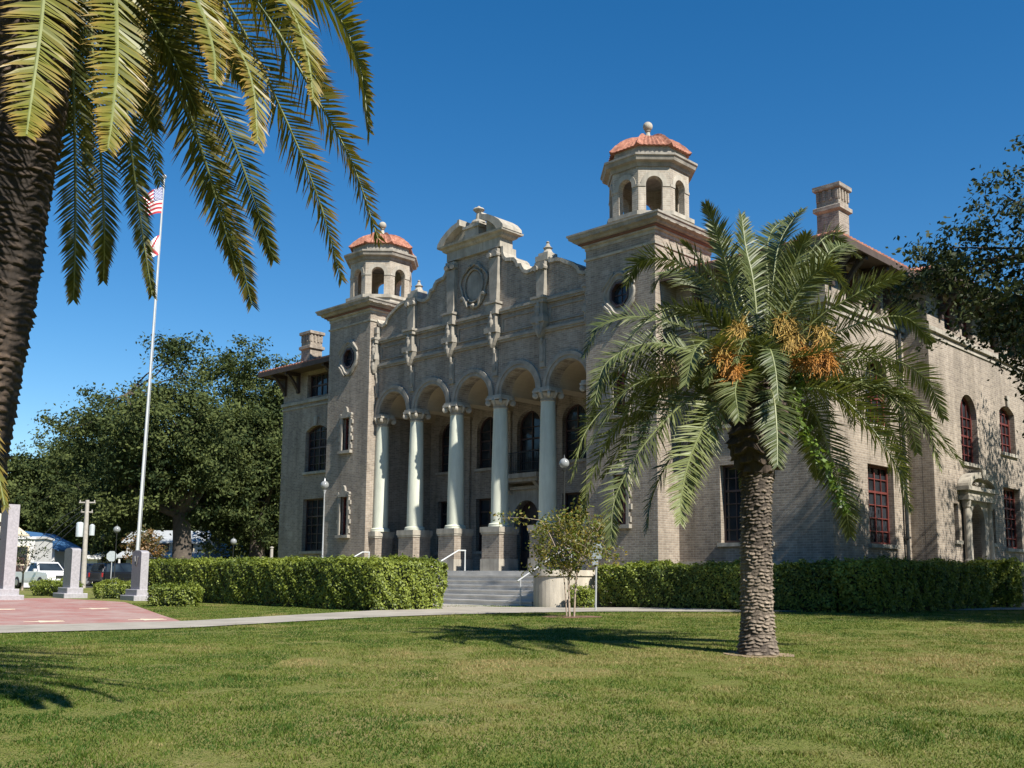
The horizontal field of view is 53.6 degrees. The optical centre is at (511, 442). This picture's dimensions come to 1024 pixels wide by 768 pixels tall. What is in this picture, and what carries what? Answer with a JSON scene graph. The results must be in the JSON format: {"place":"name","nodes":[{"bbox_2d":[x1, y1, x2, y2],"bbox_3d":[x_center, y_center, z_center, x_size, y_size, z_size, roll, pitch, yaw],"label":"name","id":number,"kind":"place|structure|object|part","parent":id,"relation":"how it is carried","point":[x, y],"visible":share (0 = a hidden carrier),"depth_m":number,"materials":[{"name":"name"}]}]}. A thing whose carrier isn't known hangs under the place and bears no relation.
{"place":"outdoors","nodes":[
{"label":"outdoors","id":0,"kind":"place"},
{"bbox_2d":[0,598,179,624],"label":"plaza","id":1,"kind":"structure","parent":0,"point":[69,611],"depth_m":27.71,"materials":[{"name":"brick"}]},
{"bbox_2d":[0,504,23,599],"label":"granite monument","id":2,"kind":"object","parent":1,"relation":"on","point":[9,528],"visible":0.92,"depth_m":38.85,"materials":[{"name":"grey stone"}]},
{"bbox_2d":[27,620,64,621],"bbox_3d":[-10.526,4.036,22.855,0.840,0.012,0.875,-7,-10,44],"label":"star inlay","id":3,"kind":"object","parent":1,"relation":"on","point":[47,621],"visible":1,"depth_m":22.68,"materials":[{"name":"beige stone"}]},
{"bbox_2d":[132,619,166,619],"bbox_3d":[-8.582,4.169,23.867,0.839,0.012,0.875,-7,-10,44],"label":"star inlay","id":4,"kind":"object","parent":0,"point":[149,619],"visible":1,"depth_m":23.71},
{"bbox_2d":[270,546,273,557],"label":"wooden post","id":5,"kind":"object","parent":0,"point":[271,551],"visible":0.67,"depth_m":75.45,"materials":[{"name":"white wood"}]},
{"bbox_2d":[0,583,1023,767],"bbox_3d":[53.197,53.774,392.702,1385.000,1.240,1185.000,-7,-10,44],"label":"ground","id":6,"kind":"structure","parent":0,"point":[26,592],"depth_m":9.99,"materials":[{"name":"green plant"}]},
{"bbox_2d":[0,513,29,535],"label":"house","id":7,"kind":"structure","parent":6,"relation":"on","point":[23,533],"depth_m":76.01,"materials":[{"name":"white paint"}]},
{"bbox_2d":[0,454,57,529],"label":"oak tree","id":8,"kind":"object","parent":6,"relation":"on","point":[14,481],"visible":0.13,"depth_m":121.56,"materials":[{"name":"green plant"}]},
{"bbox_2d":[16,531,49,589],"bbox_3d":[-28.700,6.968,59.284,3.004,3.753,3.028,-7,-10,44],"label":"crape myrtle","id":9,"kind":"object","parent":6,"relation":"on","point":[25,567],"visible":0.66,"depth_m":59.37,"materials":[{"name":"green plant"}]},
{"bbox_2d":[16,536,54,586],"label":"house","id":10,"kind":"structure","parent":6,"relation":"on","point":[37,542],"depth_m":70.17,"materials":[{"name":"white paint"}]},
{"bbox_2d":[16,557,23,571],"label":"door","id":11,"kind":"structure","parent":10,"relation":"in","point":[17,570],"depth_m":69.69,"materials":[{"name":"paint"}]},
{"bbox_2d":[16,545,28,564],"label":"window","id":12,"kind":"structure","parent":10,"relation":"in","point":[27,547],"depth_m":69.83,"materials":[{"name":"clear glass"}]},
{"bbox_2d":[1,437,90,538],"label":"oak tree","id":13,"kind":"object","parent":6,"relation":"on","point":[27,487],"visible":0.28,"depth_m":122.03,"materials":[{"name":"green plant"}]},
{"bbox_2d":[28,577,83,595],"bbox_3d":[-20.726,6.566,45.994,2.677,0.903,1.524,-4,-9,29],"label":"hedge","id":14,"kind":"object","parent":6,"relation":"on","point":[49,587],"visible":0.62,"depth_m":45.74,"materials":[{"name":"green plant"}]},
{"bbox_2d":[25,531,89,567],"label":"house","id":15,"kind":"structure","parent":6,"relation":"on","point":[59,548],"depth_m":82.35,"materials":[{"name":"blue"}]},
{"bbox_2d":[39,500,95,587],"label":"utility pole","id":16,"kind":"object","parent":6,"relation":"on","point":[81,529],"visible":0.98,"depth_m":69.57,"materials":[{"name":"wood"},{"name":"grey metal"}]},
{"bbox_2d":[53,548,87,597],"bbox_3d":[-18.724,5.591,43.044,0.950,2.200,1.750,6,-10,-38],"label":"granite monument","id":17,"kind":"object","parent":6,"relation":"on","point":[70,588],"visible":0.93,"depth_m":42.64,"materials":[{"name":"grey stone"}]},
{"bbox_2d":[11,431,171,562],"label":"oak tree","id":18,"kind":"object","parent":6,"relation":"on","point":[59,511],"visible":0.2,"depth_m":109.41,"materials":[{"name":"green plant"}]},
{"bbox_2d":[87,552,117,582],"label":"house","id":19,"kind":"structure","parent":6,"relation":"on","point":[95,558],"depth_m":108.87,"materials":[{"name":"white paint"}]},
{"bbox_2d":[91,577,130,598],"bbox_3d":[-16.541,6.076,42.401,1.986,1.003,1.554,3,-8,-17],"label":"hedge","id":20,"kind":"object","parent":6,"relation":"on","point":[113,590],"visible":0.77,"depth_m":41.92,"materials":[{"name":"green plant"}]},
{"bbox_2d":[57,465,172,562],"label":"oak tree","id":21,"kind":"object","parent":6,"relation":"on","point":[115,542],"visible":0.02,"depth_m":116.97,"materials":[{"name":"green plant"}]},
{"bbox_2d":[113,525,120,577],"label":"street lamp","id":22,"kind":"object","parent":6,"relation":"on","point":[116,529],"visible":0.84,"depth_m":71.59,"materials":[{"name":"black metal"}]},
{"bbox_2d":[120,550,151,600],"bbox_3d":[-14.691,5.290,39.942,0.900,2.054,1.680,6,-10,-38],"label":"granite monument","id":23,"kind":"object","parent":6,"relation":"on","point":[137,591],"visible":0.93,"depth_m":39.59,"materials":[{"name":"grey stone"}]},
{"bbox_2d":[119,523,167,563],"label":"crape myrtle","id":24,"kind":"object","parent":6,"relation":"on","point":[147,541],"visible":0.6,"depth_m":67.19,"materials":[{"name":"brown plant"}]},
{"bbox_2d":[136,174,166,549],"bbox_3d":[-17.072,-2.884,47.328,0.650,20.146,0.634,-7,-10,44],"label":"flagpole","id":25,"kind":"object","parent":6,"relation":"on","point":[138,538],"visible":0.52,"depth_m":47.15,"materials":[{"name":"white metal"}]},
{"bbox_2d":[143,187,162,214],"bbox_3d":[-17.120,-11.479,48.179,0.914,1.693,0.330,6,-9,-35],"label":"flag","id":26,"kind":"object","parent":25,"relation":"attached to","point":[156,195],"visible":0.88,"depth_m":48.20,"materials":[{"name":"multicoloured fabric"}]},
{"bbox_2d":[147,235,158,258],"bbox_3d":[-17.046,-9.209,47.913,0.651,1.400,0.303,5,-9,-32],"label":"flag","id":27,"kind":"object","parent":25,"relation":"attached to","point":[155,244],"visible":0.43,"depth_m":48.00,"materials":[{"name":"white fabric"}]},
{"bbox_2d":[27,329,280,559],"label":"oak tree","id":28,"kind":"object","parent":6,"relation":"on","point":[184,480],"visible":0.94,"depth_m":80.07,"materials":[{"name":"green plant"}]},
{"bbox_2d":[117,530,218,564],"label":"house","id":29,"kind":"structure","parent":6,"relation":"on","point":[167,541],"depth_m":103.67,"materials":[{"name":"white"}]},
{"bbox_2d":[159,543,169,551],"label":"window","id":30,"kind":"structure","parent":29,"relation":"in","point":[166,544],"depth_m":103.45,"materials":[{"name":"black glass"}]},
{"bbox_2d":[145,580,207,606],"bbox_3d":[-11.010,4.956,33.241,1.945,0.947,1.437,2,-8,-13],"label":"hedge","id":31,"kind":"object","parent":6,"relation":"on","point":[170,594],"visible":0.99,"depth_m":32.87,"materials":[{"name":"green plant"}]},
{"bbox_2d":[0,0,385,539],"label":"palm tree","id":32,"kind":"object","parent":6,"relation":"on","point":[45,74],"visible":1,"depth_m":8.01,"materials":[{"name":"green plant"}]},
{"bbox_2d":[146,490,239,542],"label":"oak tree","id":33,"kind":"object","parent":6,"relation":"on","point":[171,527],"visible":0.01,"depth_m":116.45,"materials":[{"name":"green plant"}]},
{"bbox_2d":[211,543,248,557],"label":"house","id":34,"kind":"structure","parent":6,"relation":"on","point":[214,555],"depth_m":109.00,"materials":[{"name":"blue"}]},
{"bbox_2d":[230,537,236,556],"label":"street lamp","id":35,"kind":"object","parent":6,"relation":"on","point":[233,541],"visible":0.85,"depth_m":77.53,"materials":[{"name":"white glass"}]},
{"bbox_2d":[207,514,278,558],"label":"oak tree","id":36,"kind":"object","parent":6,"relation":"on","point":[268,554],"visible":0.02,"depth_m":104.29,"materials":[{"name":"green plant"}]},
{"bbox_2d":[190,334,300,558],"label":"oak tree","id":37,"kind":"object","parent":6,"relation":"on","point":[258,537],"visible":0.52,"depth_m":87.02,"materials":[{"name":"green plant"}]},
{"bbox_2d":[147,553,448,610],"bbox_3d":[-8.545,4.960,36.598,15.736,1.836,3.622,-7,-10,44],"label":"hedge","id":38,"kind":"object","parent":6,"relation":"on","point":[394,582],"visible":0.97,"depth_m":32.57,"materials":[{"name":"green plant"}]},
{"bbox_2d":[321,479,328,556],"bbox_3d":[-8.486,3.652,45.587,0.380,4.120,0.374,-7,-10,44],"label":"lamp post","id":39,"kind":"object","parent":6,"relation":"on","point":[324,484],"visible":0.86,"depth_m":45.65,"materials":[{"name":"grey metal"}]},
{"bbox_2d":[433,604,489,606],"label":"walk","id":40,"kind":"structure","parent":6,"relation":"on","point":[447,605],"depth_m":34.77,"materials":[{"name":"concrete"}]},
{"bbox_2d":[489,494,627,616],"bbox_3d":[1.275,2.862,25.564,3.358,3.160,2.820,3,-8,-22],"label":"sapling","id":41,"kind":"object","parent":6,"relation":"on","point":[580,545],"visible":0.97,"depth_m":25.67,"materials":[{"name":"green plant"}]},
{"bbox_2d":[543,615,601,617],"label":"mulch","id":42,"kind":"object","parent":6,"relation":"on","point":[577,616],"visible":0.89,"depth_m":25.55,"materials":[{"name":"brown plant"}]},
{"bbox_2d":[567,584,594,607],"bbox_3d":[2.305,5.089,33.568,1.030,0.851,0.982,1,-8,-1],"label":"bush","id":43,"kind":"object","parent":6,"relation":"on","point":[584,597],"visible":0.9,"depth_m":33.29,"materials":[{"name":"green plant"}]},
{"bbox_2d":[591,543,601,609],"bbox_3d":[2.544,4.096,30.443,0.360,2.120,0.080,-3,-8,27],"label":"sign post","id":44,"kind":"object","parent":6,"relation":"on","point":[597,557],"visible":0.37,"depth_m":30.45,"materials":[{"name":"grey metal"}]},
{"bbox_2d":[258,122,1023,606],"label":"courthouse","id":45,"kind":"structure","parent":6,"relation":"on","point":[444,416],"depth_m":40.58,"materials":[{"name":"stone"}]},
{"bbox_2d":[299,498,323,553],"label":"window","id":46,"kind":"structure","parent":45,"relation":"in","point":[314,507],"depth_m":51.93,"materials":[{"name":"black glass"}]},
{"bbox_2d":[302,416,326,474],"bbox_3d":[-10.012,0.156,52.172,2.100,2.952,0.410,-7,-10,44],"label":"window","id":47,"kind":"structure","parent":45,"relation":"in","point":[318,435],"depth_m":52.36,"materials":[{"name":"black glass"}]},
{"bbox_2d":[310,372,328,396],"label":"window","id":48,"kind":"structure","parent":45,"relation":"in","point":[319,382],"depth_m":52.88,"materials":[{"name":"black glass"}]},
{"bbox_2d":[335,485,350,537],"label":"window","id":49,"kind":"structure","parent":45,"relation":"in","point":[344,493],"depth_m":47.81,"materials":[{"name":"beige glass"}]},
{"bbox_2d":[337,407,353,453],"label":"window","id":50,"kind":"structure","parent":45,"relation":"in","point":[349,429],"depth_m":48.31,"materials":[{"name":"beige stone"}]},
{"bbox_2d":[338,339,357,375],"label":"oval window","id":51,"kind":"structure","parent":45,"relation":"in","point":[347,357],"depth_m":48.81,"materials":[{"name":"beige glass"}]},
{"bbox_2d":[434,501,446,554],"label":"window","id":52,"kind":"structure","parent":45,"relation":"in","point":[443,504],"depth_m":49.04,"materials":[{"name":"black glass"}]},
{"bbox_2d":[436,423,449,475],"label":"window","id":53,"kind":"structure","parent":45,"relation":"in","point":[445,437],"depth_m":49.42,"materials":[{"name":"black glass"}]},
{"bbox_2d":[441,550,465,570],"bbox_3d":[-2.922,5.323,40.304,0.056,2.148,2.913,-7,-10,44],"label":"handrail","id":54,"kind":"object","parent":45,"relation":"attached to","point":[464,557],"visible":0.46,"depth_m":41.35,"materials":[{"name":"white metal"}]},
{"bbox_2d":[472,498,490,553],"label":"window","id":55,"kind":"structure","parent":45,"relation":"in","point":[484,504],"depth_m":47.06,"materials":[{"name":"black glass"}]},
{"bbox_2d":[473,417,492,471],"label":"window","id":56,"kind":"structure","parent":45,"relation":"in","point":[486,431],"depth_m":47.46,"materials":[{"name":"black glass"}]},
{"bbox_2d":[520,501,537,569],"bbox_3d":[0.937,4.127,44.883,1.500,3.115,0.065,-7,-10,44],"label":"door","id":57,"kind":"structure","parent":45,"relation":"in","point":[532,511],"depth_m":45.13,"materials":[{"name":"paint"}]},
{"bbox_2d":[520,411,539,472],"bbox_3d":[0.928,-0.015,45.388,1.450,2.820,0.100,-7,-10,44],"label":"balcony door","id":58,"kind":"structure","parent":45,"relation":"in","point":[530,424],"depth_m":45.52,"materials":[{"name":"black glass"}]},
{"bbox_2d":[517,548,571,606],"bbox_3d":[1.199,4.829,36.325,0.056,2.148,2.913,-7,-10,44],"label":"handrail","id":59,"kind":"object","parent":45,"relation":"attached to","point":[527,574],"visible":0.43,"depth_m":35.44,"materials":[{"name":"grey metal"}]},
{"bbox_2d":[559,455,568,569],"bbox_3d":[1.836,2.444,35.618,0.360,4.060,0.354,-7,-10,44],"label":"lamp post","id":60,"kind":"object","parent":45,"relation":"on","point":[564,462],"visible":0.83,"depth_m":35.71,"materials":[{"name":"white metal"}]},
{"bbox_2d":[566,492,585,552],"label":"window","id":61,"kind":"structure","parent":45,"relation":"in","point":[569,496],"depth_m":43.34,"materials":[{"name":"black glass"}]},
{"bbox_2d":[566,404,585,462],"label":"window","id":62,"kind":"structure","parent":45,"relation":"in","point":[575,412],"depth_m":43.72,"materials":[{"name":"black glass"}]},
{"bbox_2d":[602,269,634,317],"bbox_3d":[3.980,-5.456,37.325,1.540,1.757,0.329,-7,-10,44],"label":"oval window","id":63,"kind":"structure","parent":45,"relation":"in","point":[618,296],"depth_m":37.43,"materials":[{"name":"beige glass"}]},
{"bbox_2d":[607,358,630,418],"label":"window","id":64,"kind":"structure","parent":45,"relation":"in","point":[616,416],"depth_m":36.96,"materials":[{"name":"black glass"}]},
{"bbox_2d":[608,460,632,528],"bbox_3d":[3.937,1.853,36.370,1.030,2.480,0.420,-7,-10,44],"label":"window","id":65,"kind":"structure","parent":45,"relation":"in","point":[626,519],"depth_m":36.36,"materials":[{"name":"beige stone"}]},
{"bbox_2d":[716,384,738,428],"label":"window","id":66,"kind":"structure","parent":45,"relation":"in","point":[723,426],"depth_m":35.26,"materials":[{"name":"black glass"}]},
{"bbox_2d":[720,274,764,312],"bbox_3d":[8.111,-5.152,35.330,1.900,1.220,0.100,-7,-10,44],"label":"window","id":67,"kind":"structure","parent":45,"relation":"in","point":[762,274],"depth_m":35.38,"materials":[{"name":"black glass"}]},
{"bbox_2d":[717,465,774,546],"bbox_3d":[7.948,2.109,34.260,2.150,2.800,0.410,-7,-10,44],"label":"window","id":68,"kind":"structure","parent":45,"relation":"in","point":[732,499],"depth_m":34.83,"materials":[{"name":"black glass"}]},
{"bbox_2d":[845,270,852,302],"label":"window","id":69,"kind":"structure","parent":45,"relation":"in","point":[851,283],"depth_m":34.81,"materials":[{"name":"black glass"}]},
{"bbox_2d":[868,281,874,310],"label":"window","id":70,"kind":"structure","parent":45,"relation":"in","point":[873,300],"depth_m":35.99,"materials":[{"name":"black glass"}]},
{"bbox_2d":[865,361,894,429],"bbox_3d":[12.583,-1.650,35.141,0.410,2.433,2.100,-7,-10,44],"label":"window","id":71,"kind":"structure","parent":45,"relation":"in","point":[871,365],"depth_m":35.52,"materials":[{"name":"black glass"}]},
{"bbox_2d":[867,465,899,548],"bbox_3d":[12.554,2.203,34.633,0.410,2.820,2.200,-7,-10,44],"label":"window","id":72,"kind":"structure","parent":45,"relation":"in","point":[877,476],"depth_m":34.95,"materials":[{"name":"red glass"}]},
{"bbox_2d":[943,302,949,329],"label":"window","id":73,"kind":"structure","parent":45,"relation":"in","point":[946,320],"depth_m":38.53,"materials":[{"name":"black glass"}]},
{"bbox_2d":[954,540,963,543],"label":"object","id":74,"kind":"structure","parent":45,"relation":"in","point":[955,541],"depth_m":36.53,"materials":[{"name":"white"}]},
{"bbox_2d":[962,312,966,337],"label":"window","id":75,"kind":"structure","parent":45,"relation":"in","point":[964,324],"depth_m":39.73,"materials":[{"name":"black glass"}]},
{"bbox_2d":[960,396,982,468],"bbox_3d":[17.309,-0.436,38.571,0.410,2.774,1.900,-7,-10,44],"label":"window","id":76,"kind":"structure","parent":45,"relation":"in","point":[965,415],"depth_m":38.94,"materials":[{"name":"red glass"}]},
{"bbox_2d":[999,396,1019,458],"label":"window","id":77,"kind":"structure","parent":45,"relation":"in","point":[1004,418],"depth_m":41.98,"materials":[{"name":"red glass"}]},
{"bbox_2d":[1003,488,1023,551],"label":"window","id":78,"kind":"structure","parent":45,"relation":"in","point":[1009,501],"depth_m":41.61,"materials":[{"name":"red glass"}]},
{"bbox_2d":[597,556,851,612],"bbox_3d":[6.509,4.484,32.131,9.370,1.695,1.758,-7,-10,44],"label":"hedge","id":79,"kind":"object","parent":6,"relation":"on","point":[798,586],"visible":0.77,"depth_m":31.74,"materials":[{"name":"green plant"}]},
{"bbox_2d":[723,651,794,657],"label":"bare soil","id":80,"kind":"structure","parent":6,"relation":"on","point":[780,654],"depth_m":14.54,"materials":[{"name":"brown soil"}]},
{"bbox_2d":[568,199,966,655],"bbox_3d":[3.780,-0.356,15.931,6.312,7.363,4.333,2,-8,-10],"label":"palm tree","id":81,"kind":"object","parent":6,"relation":"on","point":[751,367],"visible":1,"depth_m":15.05,"materials":[{"name":"green plant"}]},
{"bbox_2d":[828,555,996,613],"bbox_3d":[12.610,4.345,31.260,1.986,1.764,9.017,-7,-10,44],"label":"hedge","id":82,"kind":"object","parent":6,"relation":"on","point":[880,585],"visible":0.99,"depth_m":29.44,"materials":[{"name":"green plant"}]},
{"bbox_2d":[857,135,1023,437],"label":"live oak","id":83,"kind":"object","parent":6,"relation":"on","point":[1013,302],"visible":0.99,"depth_m":26.28,"materials":[{"name":"green plant"}]},
{"bbox_2d":[966,556,1023,607],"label":"bush","id":84,"kind":"object","parent":6,"relation":"on","point":[1008,590],"visible":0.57,"depth_m":34.17,"materials":[{"name":"green plant"}]},
{"bbox_2d":[0,606,1023,632],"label":"path","id":85,"kind":"structure","parent":0,"point":[199,623],"depth_m":25.51,"materials":[{"name":"concrete"}]},
{"bbox_2d":[9,0,1023,478],"label":"sky","id":86,"kind":"structure","parent":0,"point":[514,110],"materials":[{"name":"blue"}]},
{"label":"road","id":87,"kind":"structure","parent":0,"visible":0},
{"bbox_2d":[15,562,63,587],"bbox_3d":[-30.316,8.577,65.410,5.340,1.680,2.240,-6,-10,40],"label":"parked car","id":88,"kind":"object","parent":87,"relation":"on","point":[46,570],"visible":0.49,"depth_m":64.60,"materials":[{"name":"white paint"}]},
{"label":"side window","id":89,"kind":"part","parent":88,"relation":"part of","materials":[{"name":"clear glass"}]},
{"bbox_2d":[63,563,94,585],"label":"parked car","id":90,"kind":"object","parent":87,"relation":"on","point":[89,567],"visible":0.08,"depth_m":78.33,"materials":[{"name":"grey paint"}]},
{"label":"side window","id":91,"kind":"part","parent":90,"relation":"part of","materials":[{"name":"black glass"}]},
{"bbox_2d":[107,551,116,577],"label":"stop sign","id":92,"kind":"object","parent":87,"relation":"on","point":[111,556],"visible":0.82,"depth_m":73.46,"materials":[{"name":"grey metal"}]},
{"bbox_2d":[87,563,150,582],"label":"parked car","id":93,"kind":"object","parent":87,"relation":"on","point":[98,572],"visible":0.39,"depth_m":73.70,"materials":[{"name":"black paint"}]},
{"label":"rear window","id":94,"kind":"part","parent":93,"relation":"part of","materials":[{"name":"black glass"}]},
{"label":"side window","id":95,"kind":"part","parent":93,"relation":"part of","materials":[{"name":"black glass"}]}
]}

